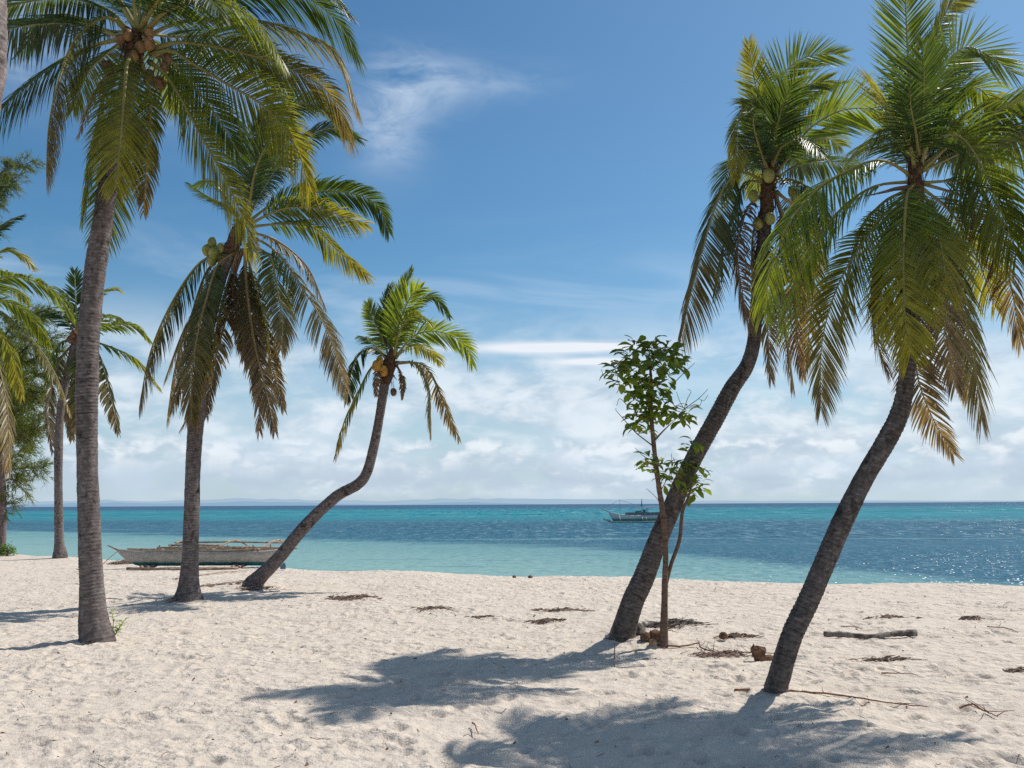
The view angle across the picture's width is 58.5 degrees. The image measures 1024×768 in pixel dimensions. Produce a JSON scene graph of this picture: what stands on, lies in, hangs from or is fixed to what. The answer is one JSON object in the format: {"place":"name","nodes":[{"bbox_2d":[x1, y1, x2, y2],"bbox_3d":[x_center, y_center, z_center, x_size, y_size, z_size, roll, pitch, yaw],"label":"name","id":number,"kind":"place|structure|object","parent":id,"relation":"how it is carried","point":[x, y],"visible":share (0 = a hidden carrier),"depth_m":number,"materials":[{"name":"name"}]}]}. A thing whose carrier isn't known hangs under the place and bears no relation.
{"place":"outdoors","nodes":[
{"label":"outdoors","id":0,"kind":"place"},
{"bbox_2d":[175,570,248,578],"bbox_3d":[-7.389,4.727,22.768,0.092,0.062,2.824,-3,-8,20],"label":"stick","id":1,"kind":"object","parent":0,"point":[216,573],"visible":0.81,"depth_m":22.76,"materials":[{"name":"brown wood"}]},
{"bbox_2d":[6,501,519,506],"bbox_3d":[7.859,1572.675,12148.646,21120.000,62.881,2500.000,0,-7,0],"label":"hills","id":2,"kind":"structure","parent":0,"point":[238,503],"depth_m":11276.14,"materials":[{"name":"grey"}]},
{"bbox_2d":[0,554,1023,767],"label":"sand","id":3,"kind":"structure","parent":0,"point":[700,716],"depth_m":9.02,"materials":[{"name":"beige sand"}]},
{"bbox_2d":[0,0,7,110],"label":"coconut palm","id":4,"kind":"object","parent":3,"relation":"on","point":[3,37],"visible":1,"depth_m":6.18,"materials":[{"name":"grey plant"}]},
{"bbox_2d":[0,541,17,555],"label":"shrub","id":5,"kind":"object","parent":3,"relation":"on","point":[6,553],"visible":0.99,"depth_m":32.27,"materials":[{"name":"green plant"}]},
{"bbox_2d":[0,150,69,551],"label":"casuarina tree","id":6,"kind":"object","parent":3,"relation":"on","point":[27,429],"visible":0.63,"depth_m":33.04,"materials":[{"name":"green plant"}]},
{"bbox_2d":[0,182,75,482],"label":"coconut palm","id":7,"kind":"object","parent":3,"relation":"on","point":[33,322],"visible":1,"depth_m":21.30,"materials":[{"name":"green plant"}]},
{"bbox_2d":[35,266,162,558],"bbox_3d":[-14.448,0.718,30.376,5.000,10.208,3.145,-4,-8,23],"label":"coconut palm","id":8,"kind":"object","parent":3,"relation":"on","point":[61,414],"visible":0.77,"depth_m":30.51,"materials":[{"name":"green plant"}]},
{"bbox_2d":[109,608,126,634],"bbox_3d":[-5.006,3.038,11.580,0.261,0.387,0.190,0,-7,0],"label":"seedling","id":9,"kind":"object","parent":3,"relation":"on","point":[118,629],"visible":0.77,"depth_m":11.58,"materials":[{"name":"green plant"}]},
{"bbox_2d":[107,559,131,564],"bbox_3d":[-11.370,5.303,27.147,1.806,0.241,1.044,0,-7,0],"label":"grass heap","id":10,"kind":"object","parent":3,"relation":"on","point":[124,561],"depth_m":26.98,"materials":[{"name":"brown plant"}]},
{"bbox_2d":[140,564,156,567],"bbox_3d":[-9.937,5.017,25.137,0.301,0.116,0.953,0,-7,0],"label":"log chock","id":11,"kind":"object","parent":3,"relation":"on","point":[152,566],"visible":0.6,"depth_m":24.93,"materials":[{"name":"brown wood"}]},
{"bbox_2d":[165,597,179,601],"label":"seaweed pile","id":12,"kind":"object","parent":3,"relation":"on","point":[169,600],"visible":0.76,"depth_m":16.34,"materials":[{"name":"brown plant"}]},
{"bbox_2d":[0,0,366,644],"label":"coconut palm","id":13,"kind":"object","parent":3,"relation":"on","point":[121,136],"visible":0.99,"depth_m":12.08,"materials":[{"name":"green plant"}]},
{"bbox_2d":[76,539,296,569],"bbox_3d":[-8.897,4.706,25.337,5.432,0.734,3.140,0,-7,0],"label":"outrigger boat","id":14,"kind":"object","parent":3,"relation":"on","point":[209,555],"visible":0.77,"depth_m":25.06,"materials":[{"name":"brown wood"}]},
{"bbox_2d":[200,580,243,586],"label":"seaweed pile","id":15,"kind":"object","parent":3,"relation":"on","point":[230,583],"visible":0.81,"depth_m":19.30,"materials":[{"name":"brown plant"}]},
{"bbox_2d":[230,564,246,567],"bbox_3d":[-7.466,5.003,25.137,0.284,0.122,0.953,0,-7,0],"label":"log chock","id":16,"kind":"object","parent":3,"relation":"on","point":[239,566],"visible":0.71,"depth_m":24.85,"materials":[{"name":"brown wood"}]},
{"bbox_2d":[234,583,280,590],"bbox_3d":[-5.190,4.154,18.614,0.908,0.139,0.597,1,-8,-9],"label":"seaweed pile","id":17,"kind":"object","parent":3,"relation":"on","point":[256,587],"visible":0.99,"depth_m":18.58,"materials":[{"name":"brown plant"}]},
{"bbox_2d":[139,90,394,601],"bbox_3d":[-4.650,-0.834,17.689,4.849,10.166,3.476,0,-7,0],"label":"coconut palm","id":18,"kind":"object","parent":3,"relation":"on","point":[199,377],"visible":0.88,"depth_m":17.31,"materials":[{"name":"green plant"}]},
{"bbox_2d":[325,593,381,600],"bbox_3d":[-2.876,3.887,16.620,1.133,0.117,1.262,0,-7,0],"label":"seaweed pile","id":19,"kind":"object","parent":3,"relation":"on","point":[351,597],"visible":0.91,"depth_m":16.52,"materials":[{"name":"plant"}]},
{"bbox_2d":[241,264,478,586],"bbox_3d":[-3.042,0.939,19.937,4.821,7.198,2.773,-3,-8,18],"label":"coconut palm","id":20,"kind":"object","parent":3,"relation":"on","point":[388,320],"visible":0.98,"depth_m":19.48,"materials":[{"name":"green plant"}]},
{"bbox_2d":[411,605,455,612],"bbox_3d":[-1.311,3.600,14.624,0.819,0.101,0.522,0,-7,0],"label":"seaweed pile","id":21,"kind":"object","parent":3,"relation":"on","point":[430,608],"visible":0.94,"depth_m":14.59,"materials":[{"name":"brown plant"}]},
{"bbox_2d":[464,615,494,618],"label":"seaweed pile","id":22,"kind":"object","parent":3,"relation":"on","point":[480,616],"visible":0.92,"depth_m":13.81,"materials":[{"name":"brown plant"}]},
{"bbox_2d":[0,581,1004,767],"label":"fallen leaves","id":23,"kind":"object","parent":3,"relation":"on","point":[387,748],"visible":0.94,"depth_m":8.90,"materials":[{"name":"brown plant"}]},
{"bbox_2d":[0,582,1020,767],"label":"twig litter","id":24,"kind":"object","parent":3,"relation":"on","point":[388,660],"visible":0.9,"depth_m":8.24,"materials":[{"name":"brown wood"}]},
{"bbox_2d":[525,617,566,623],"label":"seaweed pile","id":25,"kind":"object","parent":3,"relation":"on","point":[541,621],"visible":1,"depth_m":13.34,"materials":[{"name":"brown plant"}]},
{"bbox_2d":[531,606,594,611],"bbox_3d":[0.802,3.616,14.592,1.056,0.102,0.504,0,-7,0],"label":"seaweed pile","id":26,"kind":"object","parent":3,"relation":"on","point":[558,609],"visible":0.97,"depth_m":14.55,"materials":[{"name":"brown plant"}]},
{"bbox_2d":[613,639,614,666],"bbox_3d":[1.105,2.929,9.846,0.025,0.200,1.131,-1,-8,6],"label":"stick","id":27,"kind":"object","parent":3,"relation":"on","point":[614,654],"visible":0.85,"depth_m":9.84,"materials":[{"name":"brown wood"}]},
{"bbox_2d":[636,622,645,634],"bbox_3d":[1.593,3.068,11.422,0.156,0.173,0.174,0,-7,0],"label":"coconut husk","id":28,"kind":"object","parent":3,"relation":"on","point":[640,628],"visible":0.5,"depth_m":11.36,"materials":[{"name":"grey plant"}]},
{"bbox_2d":[640,632,651,641],"bbox_3d":[1.614,3.053,11.021,0.140,0.133,0.145,0,-7,0],"label":"coconut husk","id":29,"kind":"object","parent":3,"relation":"on","point":[645,636],"visible":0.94,"depth_m":10.97,"materials":[{"name":"brown plant"}]},
{"bbox_2d":[649,639,656,645],"bbox_3d":[1.674,3.072,10.851,0.103,0.091,0.092,0,-7,0],"label":"coconut husk","id":30,"kind":"object","parent":3,"relation":"on","point":[652,642],"visible":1,"depth_m":10.82,"materials":[{"name":"brown plant"}]},
{"bbox_2d":[649,629,659,639],"bbox_3d":[1.729,3.036,11.046,0.167,0.150,0.155,0,-7,0],"label":"coconut husk","id":31,"kind":"object","parent":3,"relation":"on","point":[654,633],"visible":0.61,"depth_m":10.99,"materials":[{"name":"brown plant"}]},
{"bbox_2d":[598,335,713,647],"bbox_3d":[1.786,1.281,11.123,1.452,3.838,1.020,0,-7,0],"label":"sapling","id":32,"kind":"object","parent":3,"relation":"on","point":[649,383],"visible":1,"depth_m":11.18,"materials":[{"name":"green plant"}]},
{"bbox_2d":[642,617,712,629],"bbox_3d":[2.195,3.303,12.593,1.268,0.173,0.680,0,-7,0],"label":"twig pile","id":33,"kind":"object","parent":3,"relation":"on","point":[672,622],"visible":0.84,"depth_m":12.52,"materials":[{"name":"brown wood"}]},
{"bbox_2d":[667,638,731,654],"bbox_3d":[2.251,3.066,10.737,0.794,0.139,0.357,-6,-9,36],"label":"stick","id":34,"kind":"object","parent":3,"relation":"on","point":[693,644],"visible":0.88,"depth_m":10.80,"materials":[{"name":"brown wood"}]},
{"bbox_2d":[680,648,753,657],"bbox_3d":[2.366,3.082,10.389,0.999,0.113,0.483,0,-7,0],"label":"twig pile","id":35,"kind":"object","parent":3,"relation":"on","point":[723,653],"visible":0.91,"depth_m":10.37,"materials":[{"name":"brown wood"}]},
{"bbox_2d":[719,632,726,639],"bbox_3d":[2.626,3.131,11.369,0.103,0.096,0.102,0,-7,0],"label":"coconut husk","id":36,"kind":"object","parent":3,"relation":"on","point":[723,635],"visible":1,"depth_m":11.33,"materials":[{"name":"brown plant"}]},
{"bbox_2d":[714,632,764,638],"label":"twig pile","id":37,"kind":"object","parent":3,"relation":"on","point":[735,635],"visible":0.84,"depth_m":11.47,"materials":[{"name":"brown wood"}]},
{"bbox_2d":[609,27,900,641],"bbox_3d":[3.679,-0.726,12.054,4.283,8.340,3.182,6,-10,-42],"label":"coconut palm","id":38,"kind":"object","parent":3,"relation":"on","point":[772,130],"visible":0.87,"depth_m":11.81,"materials":[{"name":"green plant"}]},
{"bbox_2d":[750,643,772,661],"bbox_3d":[2.754,2.933,9.975,0.276,0.203,0.139,1,-8,-8],"label":"stump","id":39,"kind":"object","parent":3,"relation":"on","point":[758,653],"visible":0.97,"depth_m":9.93,"materials":[{"name":"brown wood"}]},
{"bbox_2d":[734,688,927,706],"bbox_3d":[2.783,2.705,8.060,1.600,0.160,0.217,-3,-8,20],"label":"stick","id":40,"kind":"object","parent":3,"relation":"on","point":[748,689],"visible":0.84,"depth_m":8.07,"materials":[{"name":"brown wood"}]},
{"bbox_2d":[823,629,917,638],"bbox_3d":[4.480,3.117,11.383,1.182,0.097,0.168,0,-8,-4],"label":"driftwood log","id":41,"kind":"object","parent":3,"relation":"on","point":[899,633],"visible":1,"depth_m":11.37,"materials":[{"name":"grey wood"}]},
{"bbox_2d":[748,0,1023,693],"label":"coconut palm","id":42,"kind":"object","parent":3,"relation":"on","point":[932,271],"visible":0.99,"depth_m":8.53,"materials":[{"name":"green plant"}]},
{"bbox_2d":[849,655,927,661],"bbox_3d":[4.018,2.951,9.809,0.806,0.093,0.302,1,-8,-9],"label":"seaweed pile","id":43,"kind":"object","parent":3,"relation":"on","point":[883,659],"visible":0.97,"depth_m":9.78,"materials":[{"name":"brown plant"}]},
{"bbox_2d":[862,614,922,619],"bbox_3d":[5.557,3.448,13.498,0.921,0.083,0.382,1,-8,-6],"label":"seaweed pile","id":44,"kind":"object","parent":3,"relation":"on","point":[888,616],"visible":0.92,"depth_m":13.47,"materials":[{"name":"brown plant"}]},
{"bbox_2d":[881,668,915,674],"bbox_3d":[3.841,2.863,9.096,0.349,0.055,0.093,-1,-8,5],"label":"stick","id":45,"kind":"object","parent":3,"relation":"on","point":[894,673],"visible":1,"depth_m":9.09,"materials":[{"name":"wood"}]},
{"bbox_2d":[950,615,1004,619],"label":"seaweed pile","id":46,"kind":"object","parent":3,"relation":"on","point":[976,617],"visible":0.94,"depth_m":13.42,"materials":[{"name":"brown plant"}]},
{"bbox_2d":[959,696,1014,716],"bbox_3d":[3.875,2.632,7.450,0.286,0.113,0.407,0,-7,0],"label":"stick","id":47,"kind":"object","parent":3,"relation":"on","point":[975,705],"visible":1,"depth_m":7.46,"materials":[{"name":"brown wood"}]},
{"bbox_2d":[987,623,1017,632],"bbox_3d":[6.473,3.177,12.036,0.112,0.128,0.492,2,-8,-14],"label":"stick","id":48,"kind":"object","parent":3,"relation":"on","point":[1002,627],"visible":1,"depth_m":12.10,"materials":[{"name":"wood"}]},
{"bbox_2d":[1002,665,1023,672],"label":"seaweed pile","id":49,"kind":"object","parent":3,"relation":"on","point":[1020,669],"visible":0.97,"depth_m":9.15,"materials":[{"name":"brown plant"}]},
{"bbox_2d":[0,0,1023,501],"label":"sky","id":50,"kind":"structure","parent":0,"point":[542,167],"materials":[{"name":"blue"}]},
{"bbox_2d":[6,502,1023,585],"bbox_3d":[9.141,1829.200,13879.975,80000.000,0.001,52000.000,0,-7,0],"label":"sea","id":51,"kind":"structure","parent":0,"point":[950,542],"depth_m":71.24,"materials":[{"name":"liquid"}]},
{"bbox_2d":[601,500,658,522],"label":"outrigger boat","id":52,"kind":"object","parent":51,"relation":"on","point":[637,516],"visible":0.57,"depth_m":128.07,"materials":[{"name":"white paint"}]},
{"bbox_2d":[9,498,1023,504],"bbox_3d":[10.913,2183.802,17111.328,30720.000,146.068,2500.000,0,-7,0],"label":"hills","id":53,"kind":"structure","parent":0,"point":[550,501],"depth_m":16312.43,"materials":[{"name":"grey"}]}
]}

